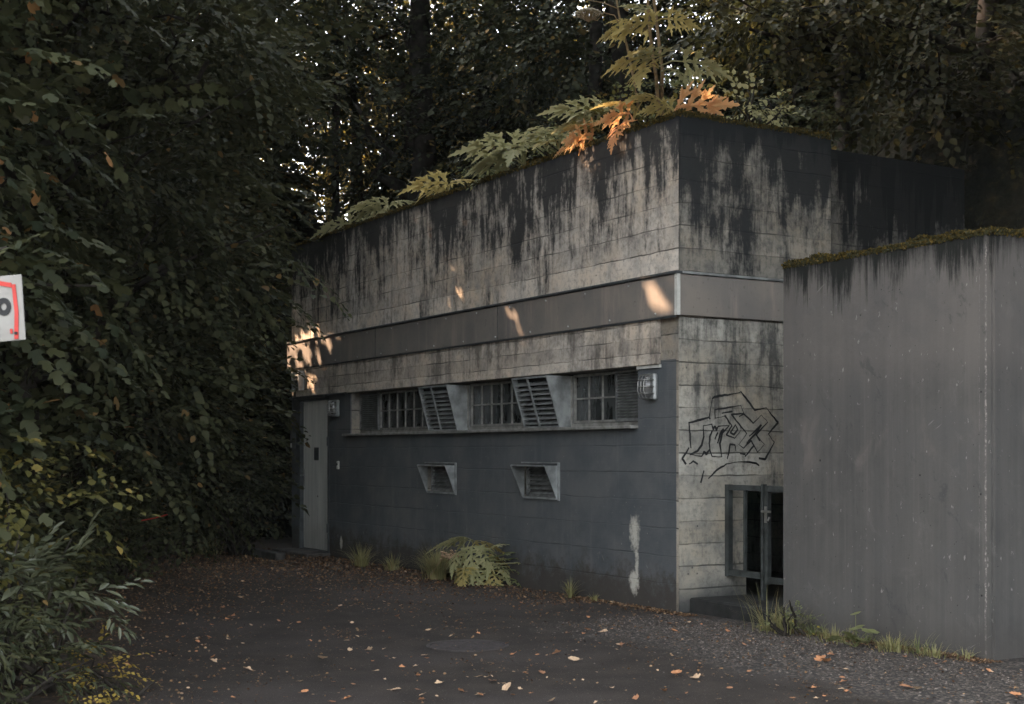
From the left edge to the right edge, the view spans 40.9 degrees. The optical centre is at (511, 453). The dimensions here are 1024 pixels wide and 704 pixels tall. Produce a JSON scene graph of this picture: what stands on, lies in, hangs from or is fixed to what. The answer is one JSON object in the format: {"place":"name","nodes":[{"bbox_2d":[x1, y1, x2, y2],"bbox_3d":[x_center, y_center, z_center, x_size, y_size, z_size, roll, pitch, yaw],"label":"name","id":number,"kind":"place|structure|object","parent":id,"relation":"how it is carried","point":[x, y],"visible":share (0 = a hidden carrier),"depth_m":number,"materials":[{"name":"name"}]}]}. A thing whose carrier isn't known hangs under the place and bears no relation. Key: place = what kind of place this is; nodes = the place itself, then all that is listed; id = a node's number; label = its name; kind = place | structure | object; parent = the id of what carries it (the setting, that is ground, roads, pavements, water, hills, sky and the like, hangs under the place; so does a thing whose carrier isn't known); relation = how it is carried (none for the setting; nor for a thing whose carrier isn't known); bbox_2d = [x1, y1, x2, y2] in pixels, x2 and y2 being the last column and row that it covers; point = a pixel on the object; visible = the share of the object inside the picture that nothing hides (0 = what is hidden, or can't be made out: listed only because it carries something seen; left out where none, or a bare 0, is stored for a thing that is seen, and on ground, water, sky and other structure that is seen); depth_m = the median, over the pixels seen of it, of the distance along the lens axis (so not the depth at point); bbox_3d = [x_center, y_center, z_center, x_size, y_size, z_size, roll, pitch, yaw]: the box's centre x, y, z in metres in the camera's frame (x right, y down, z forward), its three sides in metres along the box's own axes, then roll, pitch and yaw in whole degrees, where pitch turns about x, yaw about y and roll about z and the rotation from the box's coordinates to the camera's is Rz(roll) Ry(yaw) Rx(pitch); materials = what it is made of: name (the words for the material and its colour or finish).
{"place":"outdoors","nodes":[
{"label":"outdoors","id":0,"kind":"place"},
{"bbox_2d":[192,0,738,222],"label":"sky","id":1,"kind":"structure","parent":0,"point":[297,0],"materials":[{"name":"white"}]},
{"bbox_2d":[0,537,1023,703],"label":"ground","id":2,"kind":"structure","parent":0,"point":[369,686],"depth_m":9.50,"materials":[{"name":"grey asphalt"}]},
{"bbox_2d":[0,274,25,341],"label":"warning sign","id":3,"kind":"object","parent":2,"relation":"on","point":[12,322],"visible":1,"depth_m":5.75,"materials":[{"name":"white metal"}]},
{"bbox_2d":[0,55,37,528],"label":"leafy tree","id":4,"kind":"object","parent":2,"relation":"on","point":[13,107],"visible":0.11,"depth_m":14.27,"materials":[{"name":"green plant"}]},
{"bbox_2d":[0,0,105,540],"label":"young maple","id":5,"kind":"object","parent":2,"relation":"on","point":[10,265],"visible":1,"depth_m":6.85,"materials":[{"name":"green plant"}]},
{"bbox_2d":[0,529,141,703],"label":"shrub","id":6,"kind":"object","parent":2,"relation":"on","point":[12,697],"visible":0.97,"depth_m":7.50,"materials":[{"name":"green plant"}]},
{"bbox_2d":[0,439,142,652],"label":"shrub","id":7,"kind":"object","parent":2,"relation":"on","point":[93,564],"visible":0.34,"depth_m":11.35,"materials":[{"name":"green plant"}]},
{"bbox_2d":[0,508,152,693],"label":"laurel shrub","id":8,"kind":"object","parent":2,"relation":"on","point":[27,568],"visible":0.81,"depth_m":7.98,"materials":[{"name":"green plant"}]},
{"bbox_2d":[37,4,118,433],"bbox_3d":[-11.727,-3.464,23.612,9.663,14.950,9.397,0,0,18],"label":"leafy tree","id":9,"kind":"object","parent":2,"relation":"on","point":[54,145],"depth_m":24.04,"materials":[{"name":"green plant"}]},
{"bbox_2d":[0,8,159,533],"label":"leafy tree","id":10,"kind":"object","parent":2,"relation":"on","point":[74,389],"visible":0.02,"depth_m":18.14,"materials":[{"name":"green plant"}]},
{"bbox_2d":[0,435,161,689],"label":"yellowing shrub","id":11,"kind":"object","parent":2,"relation":"on","point":[19,525],"visible":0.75,"depth_m":8.20,"materials":[{"name":"green plant"}]},
{"bbox_2d":[0,428,199,590],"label":"shrub","id":12,"kind":"object","parent":2,"relation":"on","point":[115,552],"visible":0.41,"depth_m":15.08,"materials":[{"name":"green plant"}]},
{"bbox_2d":[141,514,167,520],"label":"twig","id":13,"kind":"object","parent":12,"relation":"on","point":[154,518],"visible":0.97,"depth_m":13.90,"materials":[{"name":"brown wood"}]},
{"bbox_2d":[49,622,162,703],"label":"yellow groundcover","id":14,"kind":"object","parent":2,"relation":"on","point":[99,697],"visible":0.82,"depth_m":7.99,"materials":[{"name":"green plant"}]},
{"bbox_2d":[0,0,243,591],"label":"maple tree","id":15,"kind":"object","parent":2,"relation":"on","point":[16,118],"visible":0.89,"depth_m":8.92,"materials":[{"name":"green plant"}]},
{"bbox_2d":[0,0,312,245],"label":"leafy tree","id":16,"kind":"object","parent":2,"relation":"on","point":[182,30],"depth_m":25.43,"materials":[{"name":"green plant"}]},
{"bbox_2d":[0,0,345,570],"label":"hazel tree","id":17,"kind":"object","parent":2,"relation":"on","point":[184,455],"visible":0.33,"depth_m":18.26,"materials":[{"name":"green plant"}]},
{"bbox_2d":[0,0,391,586],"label":"lime tree","id":18,"kind":"object","parent":2,"relation":"on","point":[127,231],"visible":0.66,"depth_m":14.31,"materials":[{"name":"green plant"}]},
{"bbox_2d":[87,144,318,540],"bbox_3d":[-5.072,-1.617,22.934,5.609,7.886,4.122,0,0,18],"label":"holly tree","id":19,"kind":"object","parent":2,"relation":"on","point":[283,373],"visible":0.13,"depth_m":22.42,"materials":[{"name":"green plant"}]},
{"bbox_2d":[87,46,343,239],"bbox_3d":[-5.816,-3.160,27.314,5.988,10.600,5.911,0,0,0],"label":"leafy tree","id":20,"kind":"object","parent":2,"relation":"on","point":[297,175],"visible":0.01,"depth_m":26.87,"materials":[{"name":"green plant"}]},
{"bbox_2d":[145,396,298,558],"bbox_3d":[-4.043,0.418,19.043,2.329,2.473,2.980,0,0,0],"label":"shrub","id":21,"kind":"object","parent":2,"relation":"on","point":[258,503],"visible":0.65,"depth_m":18.84,"materials":[{"name":"green plant"}]},
{"bbox_2d":[231,545,285,560],"bbox_3d":[-3.469,1.400,18.659,0.140,0.200,1.800,0,0,-31],"label":"kerb stone","id":22,"kind":"object","parent":2,"relation":"on","point":[268,554],"visible":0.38,"depth_m":18.20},
{"bbox_2d":[272,548,329,557],"bbox_3d":[-2.929,1.400,19.003,0.350,0.100,1.300,0,0,-31],"label":"door step","id":23,"kind":"object","parent":2,"relation":"on","point":[300,552],"depth_m":18.79,"materials":[{"name":"grey concrete"}]},
{"bbox_2d":[336,543,385,566],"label":"grass tuft","id":24,"kind":"object","parent":2,"relation":"on","point":[361,560],"visible":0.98,"depth_m":16.89,"materials":[{"name":"green plant"}]},
{"bbox_2d":[376,553,408,570],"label":"grass tuft","id":25,"kind":"object","parent":2,"relation":"on","point":[392,566],"visible":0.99,"depth_m":16.36,"materials":[{"name":"green plant"}]},
{"bbox_2d":[225,0,642,212],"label":"broadleaf tree","id":26,"kind":"object","parent":2,"relation":"on","point":[420,141],"visible":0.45,"depth_m":23.81,"materials":[{"name":"green plant"}]},
{"bbox_2d":[408,545,462,579],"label":"grass tuft","id":27,"kind":"object","parent":2,"relation":"on","point":[441,571],"visible":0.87,"depth_m":15.19,"materials":[{"name":"green plant"}]},
{"bbox_2d":[299,0,582,197],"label":"sunlit tree","id":28,"kind":"object","parent":2,"relation":"on","point":[446,24],"depth_m":30.09,"materials":[{"name":"green plant"}]},
{"bbox_2d":[427,549,458,578],"bbox_3d":[-0.746,1.230,15.101,0.395,0.344,0.092,0,0,0],"label":"dry flower head","id":29,"kind":"object","parent":2,"relation":"on","point":[447,555],"visible":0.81,"depth_m":15.08},
{"bbox_2d":[426,639,508,651],"bbox_3d":[-0.322,1.395,9.973,0.600,0.009,0.600,0,0,0],"label":"manhole cover","id":30,"kind":"object","parent":2,"relation":"on","point":[465,645],"visible":1,"depth_m":9.96,"materials":[{"name":"metal"}]},
{"bbox_2d":[425,537,520,586],"bbox_3d":[-0.337,1.232,14.543,1.148,0.703,0.590,0,0,12],"label":"hogweed bush","id":31,"kind":"object","parent":2,"relation":"on","point":[467,573],"visible":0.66,"depth_m":14.52,"materials":[{"name":"green plant"}]},
{"bbox_2d":[502,682,510,689],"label":"fallen leaf","id":32,"kind":"object","parent":2,"relation":"on","point":[506,686],"visible":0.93,"depth_m":8.14,"materials":[{"name":"beige plant"}]},
{"bbox_2d":[0,547,1023,703],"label":"leaf litter","id":33,"kind":"object","parent":2,"relation":"on","point":[648,608],"visible":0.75,"depth_m":13.09,"materials":[{"name":"brown plant"}]},
{"bbox_2d":[390,0,639,172],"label":"sunlit tree","id":34,"kind":"object","parent":2,"relation":"on","point":[440,74],"visible":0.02,"depth_m":29.28,"materials":[{"name":"green plant"}]},
{"bbox_2d":[359,0,705,187],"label":"broadleaf tree","id":35,"kind":"object","parent":2,"relation":"on","point":[491,121],"visible":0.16,"depth_m":24.08,"materials":[{"name":"green plant"}]},
{"bbox_2d":[436,27,664,124],"bbox_3d":[1.046,-3.890,30.843,6.239,12.180,5.342,0,0,0],"label":"sunlit tree","id":36,"kind":"object","parent":2,"relation":"on","point":[518,85],"visible":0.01,"depth_m":29.85,"materials":[{"name":"green plant"}]},
{"bbox_2d":[561,580,584,597],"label":"grass tuft","id":37,"kind":"object","parent":2,"relation":"on","point":[570,591],"visible":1,"depth_m":13.26,"materials":[{"name":"green plant"}]},
{"bbox_2d":[568,656,579,660],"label":"fallen leaf","id":38,"kind":"object","parent":2,"relation":"on","point":[573,658],"visible":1,"depth_m":9.21,"materials":[{"name":"beige plant"}]},
{"bbox_2d":[287,108,964,612],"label":"concrete building","id":39,"kind":"structure","parent":2,"relation":"on","point":[489,354],"depth_m":13.54,"materials":[{"name":"concrete"}]},
{"bbox_2d":[290,425,295,448],"bbox_3d":[-3.140,-0.230,19.704,0.063,0.340,0.090,0,0,-31],"label":"switch box","id":40,"kind":"object","parent":39,"relation":"attached to","point":[292,436],"visible":0.87,"depth_m":19.67,"materials":[{"name":"paint"}]},
{"bbox_2d":[291,370,303,390],"bbox_3d":[-3.023,-1.020,19.390,0.089,0.280,0.260,0,0,-31],"label":"wall lamp","id":41,"kind":"object","parent":39,"relation":"attached to","point":[297,379],"visible":0.76,"depth_m":19.30,"materials":[{"name":"metal"}]},
{"bbox_2d":[300,400,327,550],"bbox_3d":[-2.720,0.305,19.123,0.120,2.070,1.019,0,0,-31],"label":"door","id":42,"kind":"structure","parent":39,"relation":"in","point":[314,475],"depth_m":19.19,"materials":[{"name":"paint"}]},
{"bbox_2d":[327,400,339,416],"bbox_3d":[-2.395,-0.600,18.367,0.151,0.228,0.142,0,0,-31],"label":"wall lamp","id":43,"kind":"object","parent":39,"relation":"attached to","point":[334,408],"visible":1,"depth_m":18.33,"materials":[{"name":"metal"}]},
{"bbox_2d":[310,213,366,238],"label":"hogweed","id":44,"kind":"object","parent":39,"relation":"on","point":[326,227],"visible":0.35,"depth_m":18.69,"materials":[{"name":"green plant"}]},
{"bbox_2d":[341,196,414,223],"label":"hogweed","id":45,"kind":"object","parent":39,"relation":"on","point":[359,206],"visible":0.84,"depth_m":17.85,"materials":[{"name":"green plant"}]},
{"bbox_2d":[380,389,426,429],"bbox_3d":[-1.316,-0.540,17.039,0.040,0.480,1.435,0,0,-31],"label":"window","id":46,"kind":"structure","parent":39,"relation":"in","point":[403,409],"depth_m":17.14,"materials":[{"name":"metal"}]},
{"bbox_2d":[398,170,473,204],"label":"hogweed","id":47,"kind":"object","parent":39,"relation":"on","point":[417,185],"visible":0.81,"depth_m":16.36,"materials":[{"name":"green plant"}]},
{"bbox_2d":[448,137,534,190],"bbox_3d":[-0.130,-3.106,15.201,0.978,0.735,0.867,0,0,-26],"label":"roof shrub","id":48,"kind":"object","parent":39,"relation":"on","point":[510,166],"visible":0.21,"depth_m":15.16,"materials":[{"name":"green plant"}]},
{"bbox_2d":[470,381,522,426],"bbox_3d":[-0.164,-0.540,15.107,0.040,0.480,1.137,0,0,-31],"label":"window","id":49,"kind":"structure","parent":39,"relation":"in","point":[493,403],"depth_m":15.16,"materials":[{"name":"metal"}]},
{"bbox_2d":[448,126,575,178],"bbox_3d":[0.056,-3.205,14.841,1.530,0.609,0.804,0,0,-21],"label":"hogweed","id":50,"kind":"object","parent":39,"relation":"on","point":[502,152],"visible":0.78,"depth_m":14.82,"materials":[{"name":"green plant"}]},
{"bbox_2d":[522,116,581,155],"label":"roof shrub","id":51,"kind":"object","parent":39,"relation":"on","point":[549,148],"visible":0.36,"depth_m":14.12,"materials":[{"name":"green plant"}]},
{"bbox_2d":[513,128,595,149],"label":"hogweed","id":52,"kind":"object","parent":39,"relation":"on","point":[549,134],"visible":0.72,"depth_m":13.99,"materials":[{"name":"green plant"}]},
{"bbox_2d":[552,116,601,159],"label":"hogweed","id":53,"kind":"object","parent":39,"relation":"on","point":[571,138],"visible":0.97,"depth_m":13.20,"materials":[{"name":"orange plant"}]},
{"bbox_2d":[537,95,640,135],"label":"hogweed","id":54,"kind":"object","parent":39,"relation":"on","point":[559,110],"visible":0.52,"depth_m":13.54,"materials":[{"name":"green plant"}]},
{"bbox_2d":[573,372,614,422],"bbox_3d":[0.826,-0.540,13.446,0.040,0.480,0.754,0,0,-31],"label":"window","id":55,"kind":"structure","parent":39,"relation":"in","point":[593,394],"depth_m":13.48,"materials":[{"name":"glass"}]},
{"bbox_2d":[575,0,639,110],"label":"giant hogweed","id":56,"kind":"object","parent":39,"relation":"on","point":[586,12],"visible":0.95,"depth_m":13.00,"materials":[{"name":"green plant"}]},
{"bbox_2d":[565,83,670,134],"bbox_3d":[1.049,-3.222,13.193,1.085,0.690,0.978,0,0,0],"label":"roof shrub","id":57,"kind":"object","parent":39,"relation":"on","point":[595,111],"visible":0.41,"depth_m":13.19,"materials":[{"name":"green plant"}]},
{"bbox_2d":[590,95,651,153],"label":"hogweed","id":58,"kind":"object","parent":39,"relation":"on","point":[606,120],"visible":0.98,"depth_m":12.70,"materials":[{"name":"orange plant"}]},
{"bbox_2d":[637,373,657,399],"bbox_3d":[1.209,-0.595,12.319,0.151,0.240,0.150,0,0,-31],"label":"wall lamp","id":59,"kind":"object","parent":39,"relation":"attached to","point":[649,386],"visible":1,"depth_m":12.28,"materials":[{"name":"metal"}]},
{"bbox_2d":[609,66,706,124],"bbox_3d":[1.424,-3.317,13.151,0.879,0.872,0.980,0,0,26],"label":"roof shrub","id":60,"kind":"object","parent":39,"relation":"on","point":[676,83],"visible":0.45,"depth_m":13.11,"materials":[{"name":"green plant"}]},
{"bbox_2d":[601,0,734,115],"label":"giant hogweed","id":61,"kind":"object","parent":39,"relation":"on","point":[715,68],"visible":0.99,"depth_m":12.79,"materials":[{"name":"green plant"}]},
{"bbox_2d":[625,80,739,117],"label":"hogweed","id":62,"kind":"object","parent":39,"relation":"on","point":[716,104],"visible":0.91,"depth_m":12.21,"materials":[{"name":"orange plant"}]},
{"bbox_2d":[725,484,782,599],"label":"steel gate","id":63,"kind":"structure","parent":39,"relation":"attached to","point":[764,576],"depth_m":11.96,"materials":[{"name":"metal"}]},
{"bbox_2d":[713,69,802,126],"bbox_3d":[2.317,-3.171,12.909,0.861,0.798,0.918,0,0,-36],"label":"roof shrub","id":64,"kind":"object","parent":39,"relation":"on","point":[756,114],"visible":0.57,"depth_m":12.79,"materials":[{"name":"green plant"}]},
{"bbox_2d":[723,67,842,130],"bbox_3d":[2.632,-3.275,13.272,1.100,0.798,1.052,0,0,19],"label":"roof shrub","id":65,"kind":"object","parent":39,"relation":"on","point":[793,116],"visible":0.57,"depth_m":13.11,"materials":[{"name":"green plant"}]},
{"bbox_2d":[671,669,681,673],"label":"fallen leaf","id":66,"kind":"object","parent":2,"relation":"on","point":[676,671],"visible":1,"depth_m":8.65,"materials":[{"name":"orange plant"}]},
{"bbox_2d":[690,673,700,677],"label":"fallen leaf","id":67,"kind":"object","parent":2,"relation":"on","point":[696,675],"visible":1,"depth_m":8.50,"materials":[{"name":"beige plant"}]},
{"bbox_2d":[690,594,782,624],"bbox_3d":[2.183,1.385,11.755,0.749,0.236,1.207,0,0,-31],"label":"concrete step","id":68,"kind":"object","parent":2,"relation":"on","point":[729,607],"visible":0.36,"depth_m":11.70,"materials":[{"name":"grey concrete"}]},
{"bbox_2d":[716,584,788,632],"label":"grass tuft","id":69,"kind":"object","parent":2,"relation":"on","point":[762,618],"visible":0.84,"depth_m":10.82,"materials":[{"name":"green plant"}]},
{"bbox_2d":[487,614,1023,703],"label":"gravel","id":70,"kind":"structure","parent":2,"relation":"on","point":[708,622],"depth_m":9.82,"materials":[{"name":"grey gravel"}]},
{"bbox_2d":[814,655,825,660],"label":"fallen leaf","id":71,"kind":"object","parent":70,"relation":"on","point":[817,658],"visible":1,"depth_m":9.27,"materials":[{"name":"orange plant"}]},
{"bbox_2d":[752,605,818,634],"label":"grass tuft","id":72,"kind":"object","parent":2,"relation":"on","point":[780,622],"visible":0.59,"depth_m":10.66,"materials":[{"name":"green plant"}]},
{"bbox_2d":[754,600,823,636],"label":"trailing weed","id":73,"kind":"object","parent":2,"relation":"on","point":[784,632],"visible":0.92,"depth_m":10.52,"materials":[{"name":"green plant"}]},
{"bbox_2d":[788,620,825,635],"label":"grass tuft","id":74,"kind":"object","parent":2,"relation":"on","point":[810,633],"visible":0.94,"depth_m":10.53,"materials":[{"name":"green plant"}]},
{"bbox_2d":[806,628,835,639],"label":"grass tuft","id":75,"kind":"object","parent":2,"relation":"on","point":[821,634],"visible":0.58,"depth_m":10.32,"materials":[{"name":"green plant"}]},
{"bbox_2d":[805,622,862,644],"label":"grass tuft","id":76,"kind":"object","parent":2,"relation":"on","point":[835,634],"visible":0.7,"depth_m":10.21,"materials":[{"name":"green plant"}]},
{"bbox_2d":[826,611,879,646],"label":"broad leaved weed","id":77,"kind":"object","parent":2,"relation":"on","point":[852,637],"visible":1,"depth_m":9.89,"materials":[{"name":"green plant"}]},
{"bbox_2d":[853,632,875,644],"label":"grass tuft","id":78,"kind":"object","parent":2,"relation":"on","point":[866,639],"visible":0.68,"depth_m":10.15,"materials":[{"name":"green plant"}]},
{"bbox_2d":[869,631,909,647],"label":"grass tuft","id":79,"kind":"object","parent":2,"relation":"on","point":[887,641],"visible":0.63,"depth_m":9.91,"materials":[{"name":"green plant"}]},
{"bbox_2d":[868,633,927,653],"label":"grass tuft","id":80,"kind":"object","parent":2,"relation":"on","point":[893,647],"visible":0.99,"depth_m":9.67,"materials":[{"name":"green plant"}]},
{"bbox_2d":[781,225,1023,659],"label":"retaining wall","id":81,"kind":"structure","parent":2,"relation":"on","point":[903,438],"depth_m":9.89,"materials":[{"name":"grey concrete"}]},
{"bbox_2d":[897,633,935,654],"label":"grass tuft","id":82,"kind":"object","parent":2,"relation":"on","point":[917,648],"visible":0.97,"depth_m":9.59,"materials":[{"name":"green plant"}]},
{"bbox_2d":[905,642,955,659],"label":"grass tuft","id":83,"kind":"object","parent":2,"relation":"on","point":[934,652],"visible":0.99,"depth_m":9.43,"materials":[{"name":"green plant"}]},
{"bbox_2d":[954,647,974,659],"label":"grass tuft","id":84,"kind":"object","parent":2,"relation":"on","point":[972,655],"visible":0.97,"depth_m":9.35,"materials":[{"name":"green plant"}]},
{"bbox_2d":[1009,691,1020,696],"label":"fallen leaf","id":85,"kind":"object","parent":2,"relation":"on","point":[1015,693],"visible":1,"depth_m":7.87,"materials":[{"name":"orange plant"}]},
{"bbox_2d":[44,0,1023,537],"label":"hill","id":86,"kind":"structure","parent":0,"point":[994,192],"depth_m":16.05,"materials":[{"name":"green plant"}]},
{"bbox_2d":[55,0,312,144],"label":"shade tree","id":87,"kind":"object","parent":86,"relation":"on","point":[175,1],"depth_m":26.79,"materials":[{"name":"green plant"}]},
{"bbox_2d":[189,0,437,222],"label":"slender tree","id":88,"kind":"object","parent":86,"relation":"on","point":[353,96],"visible":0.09,"depth_m":25.82,"materials":[{"name":"green plant"}]},
{"bbox_2d":[176,0,460,229],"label":"slender tree","id":89,"kind":"object","parent":86,"relation":"on","point":[337,205],"visible":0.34,"depth_m":24.76,"materials":[{"name":"green plant"}]},
{"bbox_2d":[269,98,437,222],"bbox_3d":[-4.519,-5.791,31.927,7.516,8.092,5.920,0,0,0],"label":"sunlit tree","id":90,"kind":"object","parent":86,"relation":"on","point":[321,175],"depth_m":31.00,"materials":[{"name":"green plant"}]},
{"bbox_2d":[260,63,452,222],"bbox_3d":[-4.576,-6.734,32.918,7.020,6.508,5.489,0,0,19],"label":"sunlit tree","id":91,"kind":"object","parent":86,"relation":"on","point":[322,199],"visible":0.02,"depth_m":32.40,"materials":[{"name":"green plant"}]},
{"bbox_2d":[297,95,473,202],"bbox_3d":[-2.981,-6.894,36.097,6.797,7.083,6.106,0,0,26],"label":"sunlit tree","id":92,"kind":"object","parent":86,"relation":"on","point":[369,159],"depth_m":35.65,"materials":[{"name":"green plant"}]},
{"bbox_2d":[293,0,478,222],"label":"sunlit tree","id":93,"kind":"object","parent":86,"relation":"on","point":[349,127],"visible":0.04,"depth_m":30.68,"materials":[{"name":"green plant"}]},
{"bbox_2d":[345,0,736,129],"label":"shade tree","id":94,"kind":"object","parent":86,"relation":"on","point":[617,53],"visible":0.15,"depth_m":20.39,"materials":[{"name":"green plant"}]},
{"bbox_2d":[393,0,886,200],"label":"broadleaf tree","id":95,"kind":"object","parent":86,"relation":"on","point":[596,68],"visible":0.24,"depth_m":20.92,"materials":[{"name":"green plant"}]},
{"bbox_2d":[539,0,941,127],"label":"broadleaf tree","id":96,"kind":"object","parent":86,"relation":"on","point":[667,44],"visible":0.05,"depth_m":20.01,"materials":[{"name":"green plant"}]},
{"bbox_2d":[650,0,889,149],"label":"golden beech","id":97,"kind":"object","parent":86,"relation":"on","point":[840,96],"visible":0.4,"depth_m":16.32,"materials":[{"name":"green plant"}]},
{"bbox_2d":[634,0,1023,178],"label":"overhanging beech","id":98,"kind":"object","parent":86,"relation":"on","point":[983,72],"visible":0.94,"depth_m":15.08,"materials":[{"name":"green plant"}]},
{"bbox_2d":[680,0,1023,497],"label":"undergrowth","id":99,"kind":"object","parent":86,"relation":"on","point":[986,134],"visible":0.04,"depth_m":16.81,"materials":[{"name":"plant"}]},
{"bbox_2d":[883,0,928,15],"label":"shade tree","id":100,"kind":"object","parent":86,"relation":"on","point":[911,6],"visible":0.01,"depth_m":20.09,"materials":[{"name":"green plant"}]}
]}

